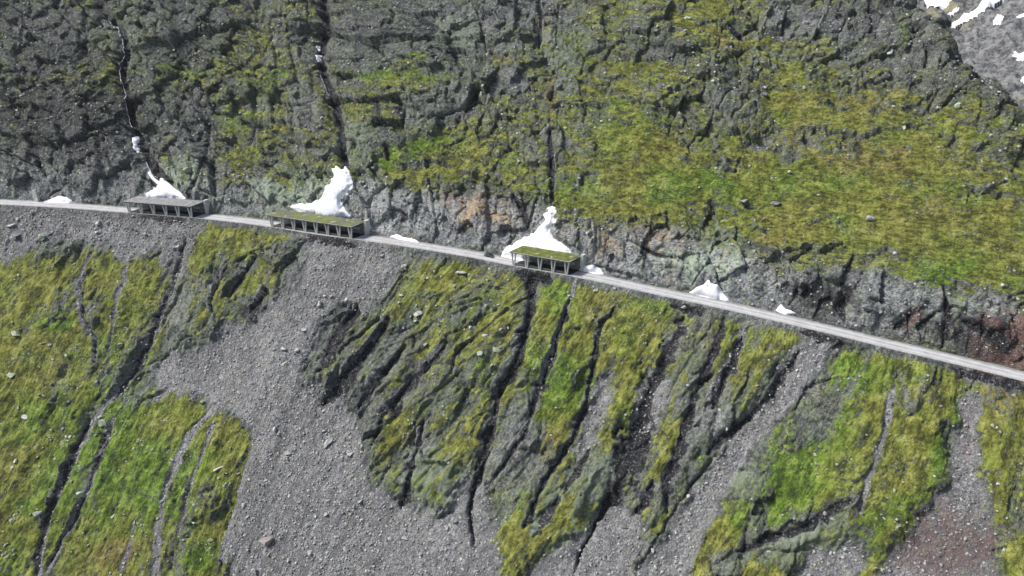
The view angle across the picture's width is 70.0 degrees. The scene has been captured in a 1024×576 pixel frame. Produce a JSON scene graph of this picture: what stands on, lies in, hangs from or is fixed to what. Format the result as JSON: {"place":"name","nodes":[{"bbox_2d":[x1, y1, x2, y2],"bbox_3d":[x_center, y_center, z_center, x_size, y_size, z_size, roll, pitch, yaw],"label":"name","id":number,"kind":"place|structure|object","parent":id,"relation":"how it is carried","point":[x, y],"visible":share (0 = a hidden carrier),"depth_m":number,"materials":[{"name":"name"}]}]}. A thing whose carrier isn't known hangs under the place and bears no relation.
{"place":"outdoors","nodes":[
{"label":"outdoors","id":0,"kind":"place"},
{"bbox_2d":[484,252,493,257],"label":"parked car","id":1,"kind":"object","parent":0,"point":[488,254],"visible":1,"depth_m":324.00,"materials":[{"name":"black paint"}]},
{"bbox_2d":[0,0,1023,575],"bbox_3d":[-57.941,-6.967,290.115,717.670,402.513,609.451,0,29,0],"label":"mountain slope","id":2,"kind":"structure","parent":0,"point":[948,238],"depth_m":309.58,"materials":[{"name":"green plant"}]},
{"bbox_2d":[7,373,14,377],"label":"boulder","id":3,"kind":"object","parent":2,"relation":"on","point":[10,375],"visible":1,"depth_m":334.13,"materials":[{"name":"grey stone"}]},
{"bbox_2d":[11,331,19,335],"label":"boulder","id":4,"kind":"object","parent":2,"relation":"on","point":[14,333],"visible":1,"depth_m":340.33,"materials":[{"name":"grey stone"}]},
{"bbox_2d":[32,511,43,516],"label":"boulder","id":5,"kind":"object","parent":2,"relation":"on","point":[36,513],"visible":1,"depth_m":308.57,"materials":[{"name":"grey stone"}]},
{"bbox_2d":[38,233,45,239],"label":"boulder","id":6,"kind":"object","parent":2,"relation":"on","point":[41,236],"visible":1,"depth_m":357.59,"materials":[{"name":"grey stone"}]},
{"bbox_2d":[43,196,73,202],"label":"snow patch","id":7,"kind":"object","parent":2,"relation":"on","point":[59,199],"visible":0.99,"depth_m":371.78,"materials":[{"name":"white snow"}]},
{"bbox_2d":[76,491,86,497],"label":"boulder","id":8,"kind":"object","parent":2,"relation":"on","point":[82,494],"visible":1,"depth_m":309.86,"materials":[{"name":"grey stone"}]},
{"bbox_2d":[98,419,105,426],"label":"boulder","id":9,"kind":"object","parent":2,"relation":"on","point":[101,422],"visible":1,"depth_m":319.46,"materials":[{"name":"grey stone"}]},
{"bbox_2d":[103,19,132,127],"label":"stream","id":10,"kind":"structure","parent":2,"relation":"on","point":[120,75],"depth_m":389.42,"materials":[{"name":"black liquid"}]},
{"bbox_2d":[132,137,139,152],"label":"snow patch","id":11,"kind":"object","parent":2,"relation":"on","point":[135,140],"visible":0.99,"depth_m":377.73,"materials":[{"name":"white snow"}]},
{"bbox_2d":[146,172,185,198],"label":"snow patch","id":12,"kind":"object","parent":2,"relation":"on","point":[164,189],"visible":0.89,"depth_m":364.46,"materials":[{"name":"white snow"}]},
{"bbox_2d":[183,167,191,172],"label":"boulder","id":13,"kind":"object","parent":2,"relation":"on","point":[186,170],"visible":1,"depth_m":362.73,"materials":[{"name":"stone"}]},
{"bbox_2d":[251,568,256,575],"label":"boulder","id":14,"kind":"object","parent":2,"relation":"on","point":[253,571],"visible":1,"depth_m":286.02,"materials":[{"name":"grey stone"}]},
{"bbox_2d":[259,536,272,546],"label":"boulder","id":15,"kind":"object","parent":2,"relation":"on","point":[266,541],"visible":1,"depth_m":287.84,"materials":[{"name":"beige stone"}]},
{"bbox_2d":[315,55,321,61],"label":"snow patch","id":16,"kind":"object","parent":2,"relation":"on","point":[318,57],"visible":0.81,"depth_m":375.76,"materials":[{"name":"white snow"}]},
{"bbox_2d":[291,166,352,217],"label":"snow patch","id":17,"kind":"object","parent":2,"relation":"on","point":[329,202],"visible":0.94,"depth_m":346.12,"materials":[{"name":"white snow"}]},
{"bbox_2d":[324,437,332,447],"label":"boulder","id":18,"kind":"object","parent":2,"relation":"on","point":[328,442],"visible":1,"depth_m":302.40,"materials":[{"name":"grey stone"}]},
{"bbox_2d":[390,234,417,241],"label":"snow patch","id":19,"kind":"object","parent":2,"relation":"on","point":[397,236],"visible":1,"depth_m":338.99,"materials":[{"name":"white snow"}]},
{"bbox_2d":[413,311,422,315],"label":"boulder","id":20,"kind":"object","parent":2,"relation":"on","point":[417,313],"visible":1,"depth_m":316.24,"materials":[{"name":"grey stone"}]},
{"bbox_2d":[451,517,457,522],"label":"boulder","id":21,"kind":"object","parent":2,"relation":"on","point":[454,519],"visible":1,"depth_m":279.94,"materials":[{"name":"grey stone"}]},
{"bbox_2d":[493,347,499,352],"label":"boulder","id":22,"kind":"object","parent":2,"relation":"on","point":[496,350],"visible":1,"depth_m":297.55,"materials":[{"name":"grey stone"}]},
{"bbox_2d":[0,199,996,575],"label":"scree stones","id":23,"kind":"object","parent":2,"relation":"on","point":[388,539],"visible":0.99,"depth_m":293.62,"materials":[{"name":"grey gravel"}]},
{"bbox_2d":[0,0,1022,575],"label":"turf stones","id":24,"kind":"object","parent":2,"relation":"on","point":[898,526],"visible":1,"depth_m":300.85,"materials":[{"name":"grey stone"}]},
{"bbox_2d":[0,0,1023,573],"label":"cliff debris","id":25,"kind":"object","parent":2,"relation":"on","point":[500,172],"visible":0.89,"depth_m":338.03,"materials":[{"name":"grey stone"}]},
{"bbox_2d":[0,199,1023,372],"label":"road verge","id":26,"kind":"structure","parent":2,"relation":"on","point":[638,283],"depth_m":294.69,"materials":[{"name":"grey concrete"}]},
{"bbox_2d":[32,189,39,201],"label":"wall stub","id":27,"kind":"object","parent":26,"relation":"on","point":[36,198],"depth_m":371.27,"materials":[{"name":"concrete"}]},
{"bbox_2d":[122,196,209,217],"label":"avalanche shelter","id":28,"kind":"object","parent":26,"relation":"on","point":[172,207],"visible":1,"depth_m":360.15,"materials":[{"name":"concrete"}]},
{"bbox_2d":[266,209,369,238],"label":"avalanche shelter","id":29,"kind":"object","parent":26,"relation":"on","point":[341,227],"visible":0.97,"depth_m":343.70,"materials":[{"name":"weathered concrete"},{"name":"green turf"},{"name":"pale concrete"}]},
{"bbox_2d":[509,246,586,280],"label":"avalanche shelter","id":30,"kind":"object","parent":26,"relation":"on","point":[556,262],"visible":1,"depth_m":314.07,"materials":[{"name":"concrete"}]},
{"bbox_2d":[579,265,602,274],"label":"snow patch","id":31,"kind":"object","parent":26,"relation":"on","point":[593,269],"visible":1,"depth_m":312.44,"materials":[{"name":"white snow"}]},
{"bbox_2d":[501,206,571,260],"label":"snow patch","id":32,"kind":"object","parent":2,"relation":"on","point":[541,237],"visible":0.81,"depth_m":319.29,"materials":[{"name":"white snow"}]},
{"bbox_2d":[689,280,728,300],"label":"snow patch","id":33,"kind":"object","parent":2,"relation":"on","point":[711,290],"visible":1,"depth_m":294.61,"materials":[{"name":"white snow"}]},
{"bbox_2d":[770,201,780,205],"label":"boulder","id":34,"kind":"object","parent":2,"relation":"on","point":[775,203],"visible":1,"depth_m":301.55,"materials":[{"name":"grey stone"}]},
{"bbox_2d":[776,305,794,314],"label":"snow patch","id":35,"kind":"object","parent":2,"relation":"on","point":[781,309],"visible":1,"depth_m":285.35,"materials":[{"name":"white snow"}]},
{"bbox_2d":[861,304,877,311],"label":"boulder","id":36,"kind":"object","parent":2,"relation":"on","point":[869,307],"visible":1,"depth_m":269.69,"materials":[{"name":"grey stone"}]},
{"bbox_2d":[866,215,875,220],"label":"boulder","id":37,"kind":"object","parent":2,"relation":"on","point":[869,218],"visible":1,"depth_m":285.16,"materials":[{"name":"grey stone"}]},
{"bbox_2d":[954,102,961,108],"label":"boulder","id":38,"kind":"object","parent":2,"relation":"on","point":[957,105],"visible":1,"depth_m":292.94,"materials":[{"name":"stone"}]},
{"bbox_2d":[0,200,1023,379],"bbox_3d":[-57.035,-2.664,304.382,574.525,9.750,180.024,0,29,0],"label":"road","id":39,"kind":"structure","parent":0,"point":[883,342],"depth_m":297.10,"materials":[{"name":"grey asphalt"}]},
{"bbox_2d":[0,204,1023,380],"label":"road kerb","id":40,"kind":"structure","parent":39,"relation":"on","point":[577,277],"depth_m":302.40,"materials":[{"name":"concrete"}]},
{"bbox_2d":[917,0,1023,109],"bbox_3d":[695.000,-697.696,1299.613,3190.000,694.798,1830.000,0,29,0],"label":"mountain","id":41,"kind":"structure","parent":0,"point":[986,48],"depth_m":960.86,"materials":[{"name":"grey stone"}]},
{"bbox_2d":[924,0,950,9],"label":"snow patch","id":42,"kind":"object","parent":41,"relation":"on","point":[942,4],"visible":0.95,"depth_m":1044.46,"materials":[{"name":"white snow"}]},
{"bbox_2d":[948,8,958,16],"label":"snow patch","id":43,"kind":"object","parent":41,"relation":"on","point":[953,11],"visible":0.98,"depth_m":1026.15,"materials":[{"name":"white snow"}]},
{"bbox_2d":[950,0,1003,28],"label":"snow patch","id":44,"kind":"object","parent":41,"relation":"on","point":[980,8],"visible":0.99,"depth_m":1017.03,"materials":[{"name":"white snow"}]},
{"bbox_2d":[991,15,1003,24],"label":"snow patch","id":45,"kind":"object","parent":41,"relation":"on","point":[998,19],"visible":1,"depth_m":986.94,"materials":[{"name":"white snow"}]},
{"bbox_2d":[1012,51,1023,60],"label":"snow patch","id":46,"kind":"object","parent":41,"relation":"on","point":[1020,56],"visible":1,"depth_m":898.62,"materials":[{"name":"white snow"}]}
]}

